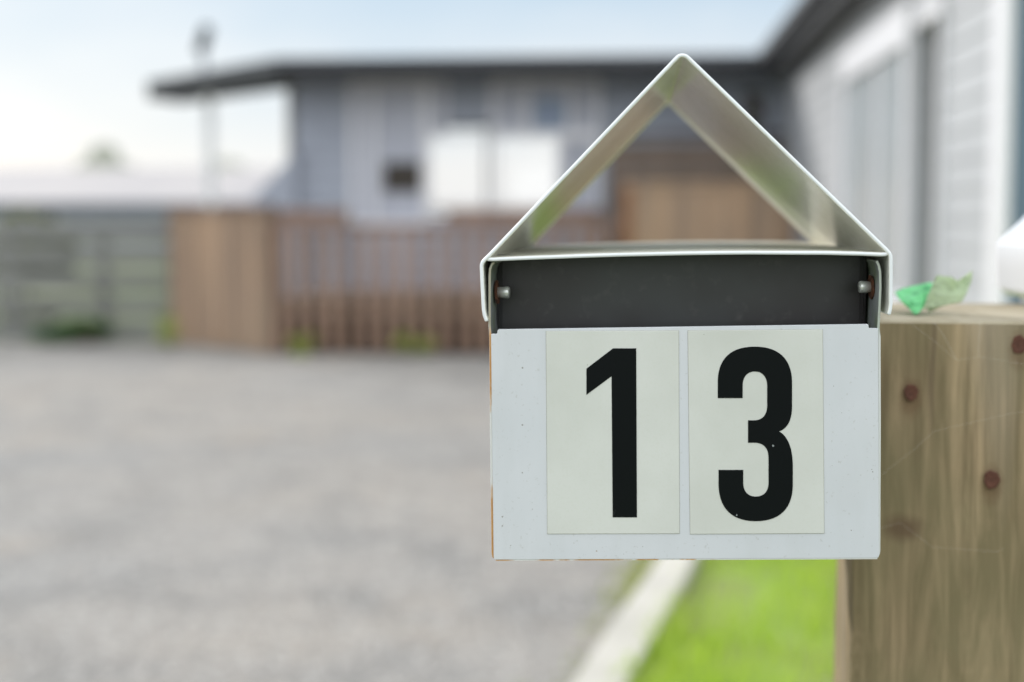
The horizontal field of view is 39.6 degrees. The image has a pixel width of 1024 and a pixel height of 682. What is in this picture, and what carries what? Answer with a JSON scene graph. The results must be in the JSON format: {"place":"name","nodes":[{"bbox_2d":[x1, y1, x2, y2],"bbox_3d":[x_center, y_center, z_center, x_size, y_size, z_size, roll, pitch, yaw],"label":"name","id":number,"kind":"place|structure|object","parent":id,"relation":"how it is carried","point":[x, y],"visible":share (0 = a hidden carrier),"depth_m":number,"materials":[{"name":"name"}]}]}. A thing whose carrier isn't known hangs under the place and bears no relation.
{"place":"outdoors","nodes":[
{"label":"outdoors","id":0,"kind":"place"},
{"bbox_2d":[0,167,281,244],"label":"neighbour house","id":1,"kind":"structure","parent":0,"point":[109,195],"depth_m":64.15,"materials":[{"name":"grey"}]},
{"bbox_2d":[1,211,27,223],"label":"window","id":2,"kind":"structure","parent":1,"relation":"in","point":[22,219],"depth_m":63.78,"materials":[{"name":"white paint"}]},
{"bbox_2d":[32,211,57,223],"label":"window","id":3,"kind":"structure","parent":1,"relation":"in","point":[53,215],"depth_m":63.64,"materials":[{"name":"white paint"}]},
{"bbox_2d":[0,341,652,681],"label":"gravel driveway","id":4,"kind":"structure","parent":0,"point":[183,512],"depth_m":5.35,"materials":[{"name":"grey gravel"}]},
{"bbox_2d":[27,317,114,345],"bbox_3d":[-4.059,-0.076,13.183,0.724,0.299,0.636,0,5,5],"label":"shrub","id":5,"kind":"object","parent":4,"relation":"on","point":[87,330],"visible":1,"depth_m":13.06,"materials":[{"name":"green plant"}]},
{"bbox_2d":[154,310,179,349],"bbox_3d":[-3.082,-0.088,12.692,0.237,0.388,0.270,0,5,5],"label":"weed clump","id":6,"kind":"object","parent":4,"relation":"on","point":[172,332],"visible":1,"depth_m":12.66,"materials":[{"name":"green plant"}]},
{"bbox_2d":[168,205,276,353],"bbox_3d":[-2.633,-0.576,12.833,0.171,1.291,1.675,-5,7,-44],"label":"timber screen","id":7,"kind":"object","parent":4,"relation":"on","point":[222,270],"visible":0.98,"depth_m":12.68,"materials":[{"name":"brown wood"}]},
{"bbox_2d":[288,332,316,356],"bbox_3d":[-1.780,0.043,12.058,0.264,0.234,0.200,0,5,5],"label":"weed clump","id":8,"kind":"object","parent":4,"relation":"on","point":[298,349],"visible":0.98,"depth_m":12.06,"materials":[{"name":"green plant"}]},
{"bbox_2d":[282,288,488,353],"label":"deck","id":9,"kind":"structure","parent":4,"relation":"on","point":[393,321],"depth_m":12.32,"materials":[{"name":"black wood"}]},
{"bbox_2d":[277,209,348,288],"bbox_3d":[-1.959,-0.892,13.788,0.754,0.778,0.060,0,5,5],"label":"deck rail","id":10,"kind":"object","parent":9,"relation":"on","point":[312,215],"visible":0.52,"depth_m":13.73,"materials":[{"name":"wood"}]},
{"bbox_2d":[447,209,604,243],"bbox_3d":[0.133,-0.877,13.612,1.509,0.778,0.060,0,5,5],"label":"deck rail","id":11,"kind":"object","parent":9,"relation":"on","point":[595,216],"visible":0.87,"depth_m":13.57,"materials":[{"name":"wood"}]},
{"bbox_2d":[392,332,435,357],"bbox_3d":[-0.823,0.042,11.951,0.367,0.254,0.196,0,5,-5],"label":"weed clump","id":12,"kind":"object","parent":4,"relation":"on","point":[419,344],"visible":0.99,"depth_m":11.94,"materials":[{"name":"green plant"}]},
{"bbox_2d":[269,221,621,353],"bbox_3d":[-0.584,-0.449,12.148,3.045,1.156,0.200,0,5,5],"label":"picket railing","id":13,"kind":"object","parent":4,"relation":"on","point":[438,314],"visible":0.69,"depth_m":12.11,"materials":[{"name":"brown wood"}]},
{"bbox_2d":[513,560,655,681],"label":"creeping weeds","id":14,"kind":"object","parent":4,"relation":"on","point":[636,569],"visible":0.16,"depth_m":4.44,"materials":[{"name":"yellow plant"}]},
{"bbox_2d":[622,182,795,242],"bbox_3d":[1.640,-0.590,11.905,1.435,1.478,0.095,0,5,5],"label":"board fence","id":15,"kind":"object","parent":4,"relation":"on","point":[639,214],"visible":0.29,"depth_m":11.85,"materials":[{"name":"brown wood"}]},
{"bbox_2d":[0,245,699,678],"bbox_3d":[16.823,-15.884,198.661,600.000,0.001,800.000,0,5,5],"label":"ground","id":16,"kind":"structure","parent":0,"point":[114,293],"depth_m":22.38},
{"bbox_2d":[0,205,80,320],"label":"hedge bush","id":17,"kind":"object","parent":16,"relation":"on","point":[39,268],"visible":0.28,"depth_m":14.54,"materials":[{"name":"green plant"}]},
{"bbox_2d":[0,224,170,340],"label":"slat fence","id":18,"kind":"object","parent":16,"relation":"on","point":[104,281],"visible":0.69,"depth_m":13.58,"materials":[{"name":"grey wood"}]},
{"bbox_2d":[74,143,134,167],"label":"tree","id":19,"kind":"object","parent":16,"relation":"on","point":[101,160],"visible":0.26,"depth_m":77.46,"materials":[{"name":"green plant"}]},
{"bbox_2d":[203,157,246,167],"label":"tree","id":20,"kind":"object","parent":16,"relation":"on","point":[219,163],"visible":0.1,"depth_m":82.49,"materials":[{"name":"green plant"}]},
{"bbox_2d":[147,0,1023,303],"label":"house","id":21,"kind":"structure","parent":16,"relation":"on","point":[901,122],"depth_m":13.12,"materials":[{"name":"grey paint"}]},
{"bbox_2d":[349,79,427,223],"bbox_3d":[-1.215,-1.853,14.035,0.769,1.428,0.080,0,5,5],"label":"door","id":22,"kind":"structure","parent":21,"relation":"in","point":[388,118],"depth_m":14.02,"materials":[{"name":"white paint"}]},
{"bbox_2d":[427,79,447,135],"bbox_3d":[-0.735,-2.287,13.957,0.194,0.549,0.080,0,5,5],"label":"window","id":23,"kind":"structure","parent":21,"relation":"in","point":[437,125],"depth_m":13.95,"materials":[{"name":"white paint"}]},
{"bbox_2d":[428,125,530,211],"bbox_3d":[-0.353,-2.299,18.960,2.588,1.158,0.080,0,5,5],"label":"window","id":24,"kind":"structure","parent":21,"relation":"in","point":[487,159],"depth_m":18.93,"materials":[{"name":"white paint"}]},
{"bbox_2d":[427,135,558,204],"bbox_3d":[-0.186,-1.673,13.963,1.297,0.675,0.080,0,5,5],"label":"window","id":25,"kind":"structure","parent":21,"relation":"in","point":[532,136],"depth_m":13.94,"materials":[{"name":"white paint"}]},
{"bbox_2d":[491,78,600,135],"bbox_3d":[0.328,-2.279,13.868,1.070,0.549,0.080,0,5,5],"label":"window","id":26,"kind":"structure","parent":21,"relation":"in","point":[532,106],"depth_m":13.86,"materials":[{"name":"glass"}]},
{"bbox_2d":[559,135,599,208],"bbox_3d":[0.661,-1.621,13.896,0.402,0.768,0.080,0,5,5],"label":"window","id":27,"kind":"structure","parent":21,"relation":"in","point":[571,147],"depth_m":13.88,"materials":[{"name":"glass"}]},
{"bbox_2d":[742,97,764,122],"bbox_3d":[2.321,-2.221,13.704,0.216,0.242,0.080,0,5,5],"label":"window","id":28,"kind":"structure","parent":21,"relation":"in","point":[755,107],"depth_m":13.71,"materials":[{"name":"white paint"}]},
{"bbox_2d":[839,1,916,302],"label":"window","id":29,"kind":"structure","parent":21,"relation":"in","point":[877,121],"depth_m":8.16,"materials":[{"name":"white paint"}]},
{"bbox_2d":[573,560,699,681],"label":"lawn edging","id":30,"kind":"object","parent":16,"relation":"on","point":[662,578],"visible":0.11,"depth_m":3.94,"materials":[{"name":"concrete"}]},
{"bbox_2d":[608,131,785,242],"bbox_3d":[1.698,-0.943,13.177,1.618,1.965,0.110,0,5,5],"label":"porch screen","id":31,"kind":"object","parent":16,"relation":"on","point":[716,162],"visible":0.28,"depth_m":13.13,"materials":[{"name":"wood"}]},
{"bbox_2d":[833,303,1023,681],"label":"timber post","id":32,"kind":"object","parent":16,"relation":"on","point":[915,604],"visible":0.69,"depth_m":1.07,"materials":[{"name":"brown wood"}]},
{"bbox_2d":[480,53,892,560],"bbox_3d":[0.126,-0.034,1.100,0.263,0.329,0.380,0,5,5],"label":"letterbox","id":33,"kind":"object","parent":32,"relation":"on","point":[708,400],"visible":1,"depth_m":0.93,"materials":[{"name":"white paint"}]},
{"bbox_2d":[895,271,971,313],"bbox_3d":[0.332,-0.040,1.137,0.064,0.033,0.038,-3,6,-30],"label":"paper scrap","id":34,"kind":"object","parent":32,"relation":"on","point":[942,291],"visible":1,"depth_m":1.13,"materials":[{"name":"green paper"}]},
{"bbox_2d":[882,262,1008,551],"bbox_3d":[0.325,0.049,1.052,0.104,0.217,0.018,0,5,5],"label":"cobweb","id":35,"kind":"object","parent":32,"relation":"attached to","point":[954,426],"visible":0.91,"depth_m":1.05,"materials":[{"name":"white fabric"}]},
{"bbox_2d":[997,218,1023,301],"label":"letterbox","id":36,"kind":"object","parent":32,"relation":"on","point":[1010,261],"visible":1,"depth_m":1.29,"materials":[{"name":"white paint"}]},
{"bbox_2d":[0,0,796,215],"label":"sky","id":37,"kind":"structure","parent":0,"point":[75,74],"materials":[{"name":"white"}]},
{"bbox_2d":[608,559,836,681],"bbox_3d":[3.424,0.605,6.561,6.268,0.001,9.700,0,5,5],"label":"lawn","id":38,"kind":"structure","parent":0,"point":[723,580],"depth_m":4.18,"materials":[{"name":"plant"}]}
]}

